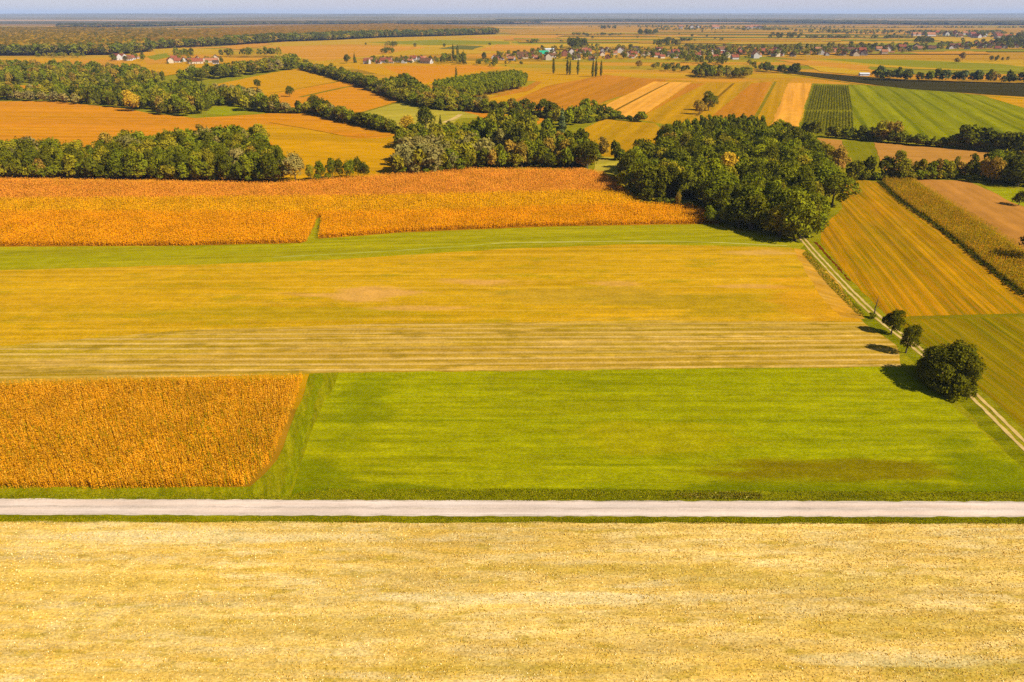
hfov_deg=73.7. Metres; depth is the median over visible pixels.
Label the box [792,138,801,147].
broadleaf tree
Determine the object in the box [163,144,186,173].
broadleaf tree
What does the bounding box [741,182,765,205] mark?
broadleaf tree
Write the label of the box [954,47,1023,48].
distant field
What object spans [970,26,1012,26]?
distant field
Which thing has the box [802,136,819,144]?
broadleaf tree
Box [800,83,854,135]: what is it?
orchard floor
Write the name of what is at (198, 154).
broadleaf tree
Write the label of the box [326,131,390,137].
orange wedge
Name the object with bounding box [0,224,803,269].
green strip
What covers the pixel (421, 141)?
broadleaf tree
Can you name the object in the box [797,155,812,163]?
broadleaf tree
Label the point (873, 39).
distant field
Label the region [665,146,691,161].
broadleaf tree
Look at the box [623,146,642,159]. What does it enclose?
broadleaf tree
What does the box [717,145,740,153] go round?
broadleaf tree
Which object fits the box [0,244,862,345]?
yellow stubble
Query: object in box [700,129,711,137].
broadleaf tree
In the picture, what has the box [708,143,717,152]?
broadleaf tree
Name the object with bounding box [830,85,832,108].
orchard row
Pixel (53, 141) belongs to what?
broadleaf tree
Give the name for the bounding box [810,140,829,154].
broadleaf tree
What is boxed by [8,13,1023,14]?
hills
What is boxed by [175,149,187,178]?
broadleaf tree
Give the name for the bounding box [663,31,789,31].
distant field
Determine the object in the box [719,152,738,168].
broadleaf tree
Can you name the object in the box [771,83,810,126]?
pale strip
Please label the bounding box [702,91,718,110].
broadleaf tree
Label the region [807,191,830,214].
broadleaf tree
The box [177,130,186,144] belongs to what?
broadleaf tree
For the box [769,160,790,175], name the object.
broadleaf tree
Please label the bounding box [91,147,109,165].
broadleaf tree
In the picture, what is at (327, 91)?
field edge
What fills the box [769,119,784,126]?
broadleaf tree
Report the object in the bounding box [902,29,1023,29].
distant field
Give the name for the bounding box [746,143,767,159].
broadleaf tree
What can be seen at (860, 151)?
field
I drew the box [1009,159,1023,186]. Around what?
broadleaf tree
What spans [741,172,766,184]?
broadleaf tree
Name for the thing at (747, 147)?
broadleaf tree
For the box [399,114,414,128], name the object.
broadleaf tree
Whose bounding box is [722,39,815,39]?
distant field
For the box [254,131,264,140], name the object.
broadleaf tree
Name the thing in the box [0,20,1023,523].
ground
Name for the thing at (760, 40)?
distant field
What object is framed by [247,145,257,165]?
broadleaf tree
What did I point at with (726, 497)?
weeds
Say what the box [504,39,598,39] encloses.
distant field
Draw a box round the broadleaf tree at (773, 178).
[765,174,791,188]
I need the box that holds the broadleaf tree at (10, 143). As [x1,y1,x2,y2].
[0,139,18,149]
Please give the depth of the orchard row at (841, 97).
666.14 m
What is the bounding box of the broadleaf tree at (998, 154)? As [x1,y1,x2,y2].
[988,151,1005,178]
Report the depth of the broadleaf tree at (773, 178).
280.57 m
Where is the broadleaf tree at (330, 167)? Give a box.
[325,158,336,175]
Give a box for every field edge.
[270,122,390,136]
[300,85,356,96]
[363,101,401,112]
[615,82,669,109]
[695,83,734,115]
[755,81,775,118]
[902,313,1023,319]
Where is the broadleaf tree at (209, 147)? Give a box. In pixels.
[201,144,214,153]
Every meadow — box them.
[291,367,1023,493]
[365,101,478,128]
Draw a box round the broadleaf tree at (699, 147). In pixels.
[691,144,705,155]
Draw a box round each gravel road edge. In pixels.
[0,498,1023,502]
[0,512,1023,516]
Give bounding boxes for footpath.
[444,114,462,122]
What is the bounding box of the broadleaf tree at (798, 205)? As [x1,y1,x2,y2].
[780,191,820,240]
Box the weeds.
[674,491,762,498]
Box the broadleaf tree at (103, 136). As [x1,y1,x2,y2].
[98,132,112,143]
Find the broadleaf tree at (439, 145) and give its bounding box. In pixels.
[431,142,442,149]
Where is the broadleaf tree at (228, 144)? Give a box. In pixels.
[221,140,231,148]
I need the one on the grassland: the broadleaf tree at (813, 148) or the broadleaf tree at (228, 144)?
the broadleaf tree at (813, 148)
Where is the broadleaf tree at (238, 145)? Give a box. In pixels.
[232,142,245,149]
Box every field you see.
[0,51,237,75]
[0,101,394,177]
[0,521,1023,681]
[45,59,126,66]
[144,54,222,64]
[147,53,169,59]
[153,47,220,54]
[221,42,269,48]
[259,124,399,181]
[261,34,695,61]
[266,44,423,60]
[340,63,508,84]
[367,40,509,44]
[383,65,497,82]
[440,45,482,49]
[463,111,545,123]
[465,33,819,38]
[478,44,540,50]
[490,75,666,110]
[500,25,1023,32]
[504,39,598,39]
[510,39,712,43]
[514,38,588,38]
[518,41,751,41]
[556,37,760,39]
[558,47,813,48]
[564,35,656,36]
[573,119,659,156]
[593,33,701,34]
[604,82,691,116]
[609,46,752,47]
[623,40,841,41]
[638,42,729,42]
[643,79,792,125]
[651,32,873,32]
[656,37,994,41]
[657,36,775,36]
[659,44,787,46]
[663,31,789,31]
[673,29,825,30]
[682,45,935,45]
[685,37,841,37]
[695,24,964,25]
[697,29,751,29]
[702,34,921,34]
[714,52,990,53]
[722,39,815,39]
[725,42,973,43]
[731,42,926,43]
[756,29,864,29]
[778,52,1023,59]
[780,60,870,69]
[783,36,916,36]
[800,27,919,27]
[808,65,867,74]
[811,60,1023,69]
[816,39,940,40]
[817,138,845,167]
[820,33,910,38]
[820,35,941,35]
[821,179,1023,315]
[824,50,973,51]
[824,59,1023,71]
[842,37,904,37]
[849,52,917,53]
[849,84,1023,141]
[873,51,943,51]
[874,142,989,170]
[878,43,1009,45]
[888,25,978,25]
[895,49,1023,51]
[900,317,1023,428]
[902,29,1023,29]
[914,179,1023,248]
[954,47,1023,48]
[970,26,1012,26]
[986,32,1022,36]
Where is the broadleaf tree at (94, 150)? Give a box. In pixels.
[91,147,103,165]
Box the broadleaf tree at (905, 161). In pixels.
[889,149,912,179]
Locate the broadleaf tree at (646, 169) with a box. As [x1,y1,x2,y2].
[630,161,658,190]
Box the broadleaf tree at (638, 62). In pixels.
[635,60,642,65]
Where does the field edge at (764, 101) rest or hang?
on the olive field at (681, 108)
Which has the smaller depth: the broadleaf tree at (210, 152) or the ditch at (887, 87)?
the broadleaf tree at (210, 152)
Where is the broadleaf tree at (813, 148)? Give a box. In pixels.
[808,144,826,157]
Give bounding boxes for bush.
[313,173,320,179]
[324,172,331,179]
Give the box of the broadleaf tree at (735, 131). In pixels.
[725,128,742,139]
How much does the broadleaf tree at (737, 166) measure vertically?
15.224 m
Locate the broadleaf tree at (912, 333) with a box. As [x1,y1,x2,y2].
[900,324,923,352]
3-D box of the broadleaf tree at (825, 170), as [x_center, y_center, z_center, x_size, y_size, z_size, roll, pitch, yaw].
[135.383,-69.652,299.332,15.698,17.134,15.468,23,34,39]
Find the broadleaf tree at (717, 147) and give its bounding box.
[715,144,728,153]
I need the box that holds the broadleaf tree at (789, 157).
[781,149,800,164]
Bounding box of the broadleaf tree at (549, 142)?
[542,137,555,163]
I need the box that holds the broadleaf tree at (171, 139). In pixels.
[163,132,176,142]
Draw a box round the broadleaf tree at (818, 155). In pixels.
[811,149,832,162]
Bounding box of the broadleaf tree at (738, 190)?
[726,184,744,220]
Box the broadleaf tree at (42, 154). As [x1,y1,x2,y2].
[34,145,55,166]
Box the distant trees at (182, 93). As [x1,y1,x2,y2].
[0,20,1023,238]
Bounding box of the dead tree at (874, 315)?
[869,297,879,317]
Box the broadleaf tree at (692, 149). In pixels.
[686,144,696,155]
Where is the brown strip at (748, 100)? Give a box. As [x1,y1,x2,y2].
[712,82,771,117]
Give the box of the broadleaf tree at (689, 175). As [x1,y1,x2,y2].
[674,166,700,199]
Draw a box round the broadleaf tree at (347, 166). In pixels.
[342,159,354,176]
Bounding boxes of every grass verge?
[0,372,338,497]
[0,490,1023,523]
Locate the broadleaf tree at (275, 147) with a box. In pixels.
[270,144,284,160]
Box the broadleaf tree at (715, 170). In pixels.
[705,158,730,176]
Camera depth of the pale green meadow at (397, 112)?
568.98 m
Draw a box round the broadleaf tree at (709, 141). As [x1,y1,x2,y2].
[702,135,716,145]
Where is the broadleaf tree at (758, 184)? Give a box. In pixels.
[742,177,765,193]
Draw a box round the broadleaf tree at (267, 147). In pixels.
[262,143,273,149]
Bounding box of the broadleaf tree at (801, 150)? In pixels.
[793,145,810,155]
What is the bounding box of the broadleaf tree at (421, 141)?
[413,137,430,145]
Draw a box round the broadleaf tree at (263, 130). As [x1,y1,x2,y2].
[251,123,270,141]
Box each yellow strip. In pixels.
[489,71,610,101]
[646,83,705,113]
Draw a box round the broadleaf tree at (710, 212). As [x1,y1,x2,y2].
[703,205,718,223]
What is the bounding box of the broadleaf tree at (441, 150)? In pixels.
[422,143,445,165]
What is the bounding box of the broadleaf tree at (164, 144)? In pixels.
[157,138,178,152]
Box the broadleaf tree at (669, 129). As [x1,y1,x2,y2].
[664,125,672,133]
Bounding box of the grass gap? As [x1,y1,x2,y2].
[296,217,321,260]
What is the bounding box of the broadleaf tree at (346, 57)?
[343,54,350,61]
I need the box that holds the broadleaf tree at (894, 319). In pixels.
[881,308,906,333]
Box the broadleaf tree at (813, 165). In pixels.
[799,161,825,181]
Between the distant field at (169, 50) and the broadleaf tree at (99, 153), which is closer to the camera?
the broadleaf tree at (99, 153)
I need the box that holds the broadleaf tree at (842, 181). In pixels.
[819,171,861,205]
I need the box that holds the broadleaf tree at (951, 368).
[914,338,987,401]
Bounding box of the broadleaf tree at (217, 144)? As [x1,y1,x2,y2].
[212,142,229,152]
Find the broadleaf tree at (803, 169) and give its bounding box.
[796,165,811,174]
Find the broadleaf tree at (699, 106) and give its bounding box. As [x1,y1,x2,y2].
[692,100,705,112]
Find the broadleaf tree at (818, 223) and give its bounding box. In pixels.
[799,213,822,238]
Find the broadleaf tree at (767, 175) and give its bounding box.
[763,170,773,179]
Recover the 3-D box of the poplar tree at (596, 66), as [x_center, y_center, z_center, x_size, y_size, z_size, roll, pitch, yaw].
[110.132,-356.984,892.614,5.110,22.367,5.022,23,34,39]
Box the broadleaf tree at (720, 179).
[698,173,735,205]
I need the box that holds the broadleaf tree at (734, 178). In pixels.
[717,172,739,190]
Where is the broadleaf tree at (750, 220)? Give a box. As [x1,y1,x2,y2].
[738,199,761,229]
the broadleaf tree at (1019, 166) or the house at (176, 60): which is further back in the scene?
the house at (176, 60)
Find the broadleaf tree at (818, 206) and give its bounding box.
[804,204,821,230]
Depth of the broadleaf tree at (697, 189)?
294.40 m
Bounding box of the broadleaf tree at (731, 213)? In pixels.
[726,196,750,226]
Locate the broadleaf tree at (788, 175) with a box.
[768,167,800,186]
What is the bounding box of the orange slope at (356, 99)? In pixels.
[278,81,398,115]
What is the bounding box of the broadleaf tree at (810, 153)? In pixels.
[802,148,813,160]
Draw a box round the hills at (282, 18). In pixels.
[0,16,1023,19]
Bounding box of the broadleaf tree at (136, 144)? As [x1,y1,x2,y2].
[127,141,140,149]
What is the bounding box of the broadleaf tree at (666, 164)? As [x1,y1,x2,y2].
[659,160,684,193]
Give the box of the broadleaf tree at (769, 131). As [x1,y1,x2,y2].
[754,125,779,139]
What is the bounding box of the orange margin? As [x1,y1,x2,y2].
[794,248,863,318]
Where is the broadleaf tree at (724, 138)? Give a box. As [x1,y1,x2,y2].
[719,134,739,144]
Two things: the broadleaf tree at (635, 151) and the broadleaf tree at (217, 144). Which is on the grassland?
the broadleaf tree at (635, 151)
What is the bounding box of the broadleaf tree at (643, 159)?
[635,152,649,165]
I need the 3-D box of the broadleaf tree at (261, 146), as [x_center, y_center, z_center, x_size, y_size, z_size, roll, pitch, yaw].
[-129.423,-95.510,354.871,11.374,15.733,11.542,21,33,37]
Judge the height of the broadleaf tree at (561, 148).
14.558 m
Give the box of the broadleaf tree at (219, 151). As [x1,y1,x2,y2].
[214,146,228,163]
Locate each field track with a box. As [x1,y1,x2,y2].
[803,237,1023,441]
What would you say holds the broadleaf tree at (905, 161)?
on the grassland
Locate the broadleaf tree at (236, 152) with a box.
[226,146,244,165]
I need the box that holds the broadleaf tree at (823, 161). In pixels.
[819,160,833,171]
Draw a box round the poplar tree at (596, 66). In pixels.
[595,59,597,76]
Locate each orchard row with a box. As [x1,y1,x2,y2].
[808,85,815,109]
[811,85,817,109]
[813,85,819,109]
[816,85,821,109]
[819,85,823,109]
[822,85,826,109]
[822,110,825,132]
[825,85,828,108]
[825,110,828,132]
[828,85,830,109]
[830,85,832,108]
[833,85,835,109]
[836,85,837,109]
[838,85,840,109]
[838,110,840,126]
[840,85,843,109]
[841,112,843,128]
[842,85,846,109]
[844,111,846,127]
[845,86,849,109]
[846,85,851,109]
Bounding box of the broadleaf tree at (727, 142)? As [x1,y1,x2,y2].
[723,140,736,146]
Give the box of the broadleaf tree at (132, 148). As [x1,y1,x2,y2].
[123,144,135,151]
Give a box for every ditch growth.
[803,251,864,315]
[877,180,1023,294]
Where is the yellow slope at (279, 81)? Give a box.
[218,68,340,96]
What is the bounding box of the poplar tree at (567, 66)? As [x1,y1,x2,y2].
[565,58,568,74]
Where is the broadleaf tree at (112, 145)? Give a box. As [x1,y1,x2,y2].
[101,139,122,149]
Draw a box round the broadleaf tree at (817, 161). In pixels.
[806,160,829,167]
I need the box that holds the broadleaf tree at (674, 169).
[663,164,681,197]
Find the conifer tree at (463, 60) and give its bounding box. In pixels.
[462,51,466,63]
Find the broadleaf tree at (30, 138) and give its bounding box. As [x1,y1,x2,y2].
[17,136,39,149]
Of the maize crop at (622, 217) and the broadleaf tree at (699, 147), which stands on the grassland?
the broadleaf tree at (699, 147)
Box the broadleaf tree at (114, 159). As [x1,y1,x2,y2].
[107,148,123,177]
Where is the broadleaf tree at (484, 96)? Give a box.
[481,93,489,101]
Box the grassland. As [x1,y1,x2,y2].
[0,65,1023,289]
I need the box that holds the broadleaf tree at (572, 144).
[568,139,577,162]
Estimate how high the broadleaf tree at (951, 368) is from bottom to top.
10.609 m
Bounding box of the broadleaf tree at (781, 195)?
[765,185,809,230]
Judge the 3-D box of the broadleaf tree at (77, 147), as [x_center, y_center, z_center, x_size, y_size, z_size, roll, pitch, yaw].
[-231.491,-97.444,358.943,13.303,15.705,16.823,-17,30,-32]
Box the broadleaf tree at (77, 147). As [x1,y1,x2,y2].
[59,140,83,154]
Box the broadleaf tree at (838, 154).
[829,144,851,169]
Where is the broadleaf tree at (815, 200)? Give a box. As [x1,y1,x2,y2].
[808,192,825,212]
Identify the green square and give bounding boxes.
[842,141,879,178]
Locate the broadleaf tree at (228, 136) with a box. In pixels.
[220,131,234,143]
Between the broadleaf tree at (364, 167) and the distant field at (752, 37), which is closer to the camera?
the broadleaf tree at (364, 167)
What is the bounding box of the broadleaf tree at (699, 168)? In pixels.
[690,161,710,198]
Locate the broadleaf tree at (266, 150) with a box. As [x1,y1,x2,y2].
[256,147,273,177]
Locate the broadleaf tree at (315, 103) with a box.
[309,96,329,110]
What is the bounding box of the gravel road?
[0,498,1023,516]
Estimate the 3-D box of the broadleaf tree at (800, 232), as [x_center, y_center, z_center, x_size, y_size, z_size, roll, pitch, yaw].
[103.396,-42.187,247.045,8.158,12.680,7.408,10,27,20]
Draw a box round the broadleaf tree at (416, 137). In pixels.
[411,134,431,143]
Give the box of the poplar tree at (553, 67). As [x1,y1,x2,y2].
[552,57,554,73]
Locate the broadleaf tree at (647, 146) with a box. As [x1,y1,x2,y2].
[632,138,657,158]
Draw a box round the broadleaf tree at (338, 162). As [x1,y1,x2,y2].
[334,158,342,177]
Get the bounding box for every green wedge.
[454,118,476,123]
[985,187,1023,205]
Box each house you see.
[113,53,121,59]
[123,56,132,60]
[166,57,173,62]
[173,58,181,62]
[363,58,370,63]
[508,56,514,60]
[544,52,551,59]
[562,49,568,55]
[572,55,580,59]
[730,54,738,58]
[751,51,759,57]
[771,50,780,56]
[789,52,796,56]
[857,47,866,52]
[875,46,882,50]
[881,49,888,54]
[928,46,936,49]
[942,31,949,35]
[994,33,1002,38]
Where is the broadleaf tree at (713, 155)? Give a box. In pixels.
[708,152,717,158]
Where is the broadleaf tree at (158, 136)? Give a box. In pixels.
[154,133,165,140]
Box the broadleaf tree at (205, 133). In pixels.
[199,129,220,144]
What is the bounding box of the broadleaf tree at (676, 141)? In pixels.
[664,133,683,150]
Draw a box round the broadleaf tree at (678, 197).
[675,191,681,206]
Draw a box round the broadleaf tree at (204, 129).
[195,126,211,136]
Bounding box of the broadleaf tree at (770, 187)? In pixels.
[763,180,781,203]
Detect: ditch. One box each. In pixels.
[760,70,1023,98]
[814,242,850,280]
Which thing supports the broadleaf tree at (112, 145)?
on the orange field at (85, 124)
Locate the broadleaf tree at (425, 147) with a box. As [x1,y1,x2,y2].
[420,145,432,167]
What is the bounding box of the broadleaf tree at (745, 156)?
[734,151,748,162]
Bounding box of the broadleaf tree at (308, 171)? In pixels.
[305,164,314,176]
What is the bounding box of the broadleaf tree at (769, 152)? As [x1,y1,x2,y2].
[754,145,780,161]
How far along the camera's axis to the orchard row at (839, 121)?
527.84 m
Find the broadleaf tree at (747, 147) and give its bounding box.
[736,142,754,152]
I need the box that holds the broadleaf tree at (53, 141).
[45,137,60,147]
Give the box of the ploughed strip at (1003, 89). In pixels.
[769,69,1023,96]
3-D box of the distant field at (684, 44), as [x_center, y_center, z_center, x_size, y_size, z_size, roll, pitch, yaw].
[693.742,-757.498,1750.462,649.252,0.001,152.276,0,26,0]
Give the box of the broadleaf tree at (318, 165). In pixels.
[313,160,325,175]
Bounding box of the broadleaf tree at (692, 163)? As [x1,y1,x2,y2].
[686,156,707,170]
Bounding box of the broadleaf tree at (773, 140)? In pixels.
[764,137,777,144]
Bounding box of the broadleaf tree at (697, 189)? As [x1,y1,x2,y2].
[694,177,704,203]
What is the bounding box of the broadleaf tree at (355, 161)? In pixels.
[352,156,362,174]
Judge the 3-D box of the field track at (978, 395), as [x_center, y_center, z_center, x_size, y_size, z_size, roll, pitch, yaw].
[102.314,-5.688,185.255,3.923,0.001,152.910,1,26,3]
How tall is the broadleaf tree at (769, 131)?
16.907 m
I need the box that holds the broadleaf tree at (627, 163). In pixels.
[620,151,637,186]
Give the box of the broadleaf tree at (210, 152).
[199,147,215,168]
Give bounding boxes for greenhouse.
[858,73,869,75]
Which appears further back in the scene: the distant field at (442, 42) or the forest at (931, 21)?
the forest at (931, 21)
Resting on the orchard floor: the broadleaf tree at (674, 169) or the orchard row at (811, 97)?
the orchard row at (811, 97)
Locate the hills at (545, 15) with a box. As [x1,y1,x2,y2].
[0,14,1023,17]
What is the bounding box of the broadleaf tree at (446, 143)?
[443,140,450,148]
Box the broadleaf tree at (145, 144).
[135,138,155,151]
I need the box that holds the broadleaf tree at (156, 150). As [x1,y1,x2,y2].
[151,146,163,154]
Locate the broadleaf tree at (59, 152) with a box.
[52,146,65,176]
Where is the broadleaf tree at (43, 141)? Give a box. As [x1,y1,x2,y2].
[35,138,49,149]
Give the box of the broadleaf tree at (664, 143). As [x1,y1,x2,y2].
[656,136,675,148]
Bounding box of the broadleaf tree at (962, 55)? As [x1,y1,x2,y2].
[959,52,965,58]
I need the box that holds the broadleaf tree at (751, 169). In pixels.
[737,159,766,182]
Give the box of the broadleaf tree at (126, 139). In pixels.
[114,133,141,146]
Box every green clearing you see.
[206,107,247,114]
[594,156,620,176]
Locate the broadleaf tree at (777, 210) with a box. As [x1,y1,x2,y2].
[768,203,788,236]
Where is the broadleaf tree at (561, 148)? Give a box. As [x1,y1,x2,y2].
[555,139,569,165]
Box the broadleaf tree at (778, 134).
[770,130,782,140]
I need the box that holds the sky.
[0,0,1023,13]
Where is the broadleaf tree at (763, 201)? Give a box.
[734,191,769,229]
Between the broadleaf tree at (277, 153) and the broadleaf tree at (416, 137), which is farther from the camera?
the broadleaf tree at (416, 137)
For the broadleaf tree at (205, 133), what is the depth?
382.07 m
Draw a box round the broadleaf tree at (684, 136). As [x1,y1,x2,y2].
[679,130,692,146]
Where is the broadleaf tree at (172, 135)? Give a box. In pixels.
[165,130,177,141]
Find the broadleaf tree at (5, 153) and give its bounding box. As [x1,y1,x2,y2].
[0,146,14,177]
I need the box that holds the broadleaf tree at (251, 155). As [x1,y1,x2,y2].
[239,149,261,178]
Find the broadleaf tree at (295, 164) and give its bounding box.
[281,151,304,179]
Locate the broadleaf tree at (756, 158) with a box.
[751,154,769,167]
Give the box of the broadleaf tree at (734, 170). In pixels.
[717,165,739,183]
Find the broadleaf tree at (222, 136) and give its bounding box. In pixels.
[220,130,227,142]
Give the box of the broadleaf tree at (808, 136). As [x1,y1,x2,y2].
[802,131,815,141]
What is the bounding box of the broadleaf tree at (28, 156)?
[22,147,38,176]
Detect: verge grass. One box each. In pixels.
[0,488,1023,500]
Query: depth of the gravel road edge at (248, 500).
116.31 m
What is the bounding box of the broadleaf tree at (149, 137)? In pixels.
[144,134,160,140]
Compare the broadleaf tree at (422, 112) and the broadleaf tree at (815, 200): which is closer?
the broadleaf tree at (815, 200)
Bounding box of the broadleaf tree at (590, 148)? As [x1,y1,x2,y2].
[572,139,598,168]
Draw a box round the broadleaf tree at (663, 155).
[661,148,677,160]
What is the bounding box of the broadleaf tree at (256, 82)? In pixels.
[253,79,259,87]
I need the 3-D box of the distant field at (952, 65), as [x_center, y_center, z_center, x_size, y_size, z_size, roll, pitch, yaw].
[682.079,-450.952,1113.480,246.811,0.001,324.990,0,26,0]
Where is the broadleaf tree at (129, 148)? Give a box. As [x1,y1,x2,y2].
[118,147,136,176]
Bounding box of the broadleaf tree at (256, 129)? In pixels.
[253,128,264,141]
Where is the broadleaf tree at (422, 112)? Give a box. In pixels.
[416,106,435,127]
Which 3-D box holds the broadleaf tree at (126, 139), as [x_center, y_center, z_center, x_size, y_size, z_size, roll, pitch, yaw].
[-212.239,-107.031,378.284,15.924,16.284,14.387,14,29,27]
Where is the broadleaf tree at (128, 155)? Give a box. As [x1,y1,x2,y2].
[121,149,140,178]
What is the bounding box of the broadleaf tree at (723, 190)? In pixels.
[712,183,733,221]
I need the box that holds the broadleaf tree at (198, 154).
[190,152,204,178]
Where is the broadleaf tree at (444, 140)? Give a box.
[440,139,463,152]
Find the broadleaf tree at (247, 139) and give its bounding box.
[240,136,255,144]
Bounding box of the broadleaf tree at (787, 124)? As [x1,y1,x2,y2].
[779,121,791,132]
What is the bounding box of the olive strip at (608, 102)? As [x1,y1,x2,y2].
[597,80,692,108]
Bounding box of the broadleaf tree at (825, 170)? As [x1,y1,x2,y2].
[814,163,843,194]
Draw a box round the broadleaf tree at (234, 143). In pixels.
[226,139,241,148]
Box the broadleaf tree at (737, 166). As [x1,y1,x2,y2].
[734,161,742,175]
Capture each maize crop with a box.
[0,167,626,199]
[0,188,640,213]
[0,201,705,245]
[0,372,301,488]
[882,177,1023,291]
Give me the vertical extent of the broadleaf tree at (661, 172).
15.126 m
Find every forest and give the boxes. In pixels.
[0,26,222,38]
[0,28,144,46]
[55,20,543,25]
[150,23,494,44]
[496,19,1023,23]
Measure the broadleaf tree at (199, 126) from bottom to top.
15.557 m
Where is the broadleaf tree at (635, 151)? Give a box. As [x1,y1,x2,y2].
[618,149,639,167]
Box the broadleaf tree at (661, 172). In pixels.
[650,162,670,196]
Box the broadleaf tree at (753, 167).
[743,160,765,173]
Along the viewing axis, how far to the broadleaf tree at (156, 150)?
352.58 m
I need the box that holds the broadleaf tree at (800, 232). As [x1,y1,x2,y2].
[791,210,809,240]
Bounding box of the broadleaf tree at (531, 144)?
[519,139,537,165]
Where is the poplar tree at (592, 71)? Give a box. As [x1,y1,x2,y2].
[591,62,593,76]
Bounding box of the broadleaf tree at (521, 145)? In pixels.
[513,141,528,167]
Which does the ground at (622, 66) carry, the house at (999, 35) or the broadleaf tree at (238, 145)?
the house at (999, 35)
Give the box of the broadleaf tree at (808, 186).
[799,179,816,193]
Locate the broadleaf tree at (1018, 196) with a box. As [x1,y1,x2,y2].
[1011,189,1023,204]
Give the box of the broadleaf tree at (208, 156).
[203,148,213,168]
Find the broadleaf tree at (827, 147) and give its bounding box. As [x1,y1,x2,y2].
[820,141,835,159]
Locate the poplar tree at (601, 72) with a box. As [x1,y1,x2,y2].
[599,60,602,75]
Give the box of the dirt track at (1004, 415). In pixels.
[798,237,1023,445]
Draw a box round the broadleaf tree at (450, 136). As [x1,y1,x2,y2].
[446,131,454,139]
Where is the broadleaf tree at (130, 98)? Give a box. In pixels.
[121,90,140,110]
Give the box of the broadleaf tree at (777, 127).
[771,124,786,132]
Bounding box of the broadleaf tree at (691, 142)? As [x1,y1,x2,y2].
[686,135,706,147]
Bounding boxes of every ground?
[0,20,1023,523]
[0,169,720,246]
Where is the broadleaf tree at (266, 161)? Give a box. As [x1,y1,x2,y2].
[259,150,282,182]
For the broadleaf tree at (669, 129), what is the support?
on the grassland
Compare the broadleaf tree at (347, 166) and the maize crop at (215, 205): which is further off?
the broadleaf tree at (347, 166)
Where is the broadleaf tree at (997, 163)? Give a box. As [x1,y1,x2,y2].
[985,156,1006,183]
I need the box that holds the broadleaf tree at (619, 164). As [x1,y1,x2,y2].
[615,156,631,175]
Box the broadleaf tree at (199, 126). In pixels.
[195,124,203,132]
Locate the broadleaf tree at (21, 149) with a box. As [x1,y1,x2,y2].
[13,139,36,157]
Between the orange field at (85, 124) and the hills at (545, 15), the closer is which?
the orange field at (85, 124)
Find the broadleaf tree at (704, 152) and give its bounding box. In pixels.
[692,145,714,158]
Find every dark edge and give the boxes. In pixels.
[273,244,485,257]
[279,373,322,497]
[491,241,786,245]
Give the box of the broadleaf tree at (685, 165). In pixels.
[678,161,691,169]
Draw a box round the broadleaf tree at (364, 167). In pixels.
[357,162,369,174]
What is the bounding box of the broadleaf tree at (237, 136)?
[231,133,242,144]
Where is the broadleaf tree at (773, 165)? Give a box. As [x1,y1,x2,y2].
[765,160,778,174]
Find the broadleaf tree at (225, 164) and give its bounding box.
[218,151,233,179]
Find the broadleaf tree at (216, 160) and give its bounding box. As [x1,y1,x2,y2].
[212,153,224,180]
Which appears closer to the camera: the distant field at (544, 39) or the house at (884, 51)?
the house at (884, 51)
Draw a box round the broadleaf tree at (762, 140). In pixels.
[750,135,768,146]
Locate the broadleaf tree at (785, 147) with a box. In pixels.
[778,140,795,158]
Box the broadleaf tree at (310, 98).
[307,95,316,102]
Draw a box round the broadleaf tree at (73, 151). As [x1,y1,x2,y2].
[66,144,82,165]
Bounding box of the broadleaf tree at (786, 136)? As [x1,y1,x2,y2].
[779,131,792,141]
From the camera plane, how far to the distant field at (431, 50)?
1847.09 m
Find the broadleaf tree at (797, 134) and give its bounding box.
[791,128,803,141]
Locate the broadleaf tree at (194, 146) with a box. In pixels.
[188,142,199,156]
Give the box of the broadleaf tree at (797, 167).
[790,164,815,174]
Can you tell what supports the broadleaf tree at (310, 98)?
on the orange slope at (356, 99)
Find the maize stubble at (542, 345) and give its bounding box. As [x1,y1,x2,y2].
[0,320,900,382]
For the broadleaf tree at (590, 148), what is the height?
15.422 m
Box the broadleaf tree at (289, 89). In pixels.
[285,85,294,94]
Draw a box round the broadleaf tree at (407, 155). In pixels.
[400,145,414,172]
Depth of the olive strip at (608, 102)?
837.43 m
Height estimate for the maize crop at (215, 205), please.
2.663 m
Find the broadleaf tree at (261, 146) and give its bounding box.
[254,142,265,151]
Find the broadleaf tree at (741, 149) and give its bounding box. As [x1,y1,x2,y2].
[729,144,744,153]
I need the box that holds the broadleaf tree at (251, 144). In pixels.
[249,142,258,147]
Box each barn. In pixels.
[187,58,202,63]
[205,57,217,62]
[379,57,391,62]
[419,58,432,63]
[849,50,859,55]
[860,49,867,55]
[911,32,921,35]
[925,32,935,35]
[970,34,981,37]
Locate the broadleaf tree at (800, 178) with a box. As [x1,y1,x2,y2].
[787,169,817,188]
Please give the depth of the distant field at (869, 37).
2356.97 m
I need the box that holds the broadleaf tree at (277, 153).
[273,147,286,178]

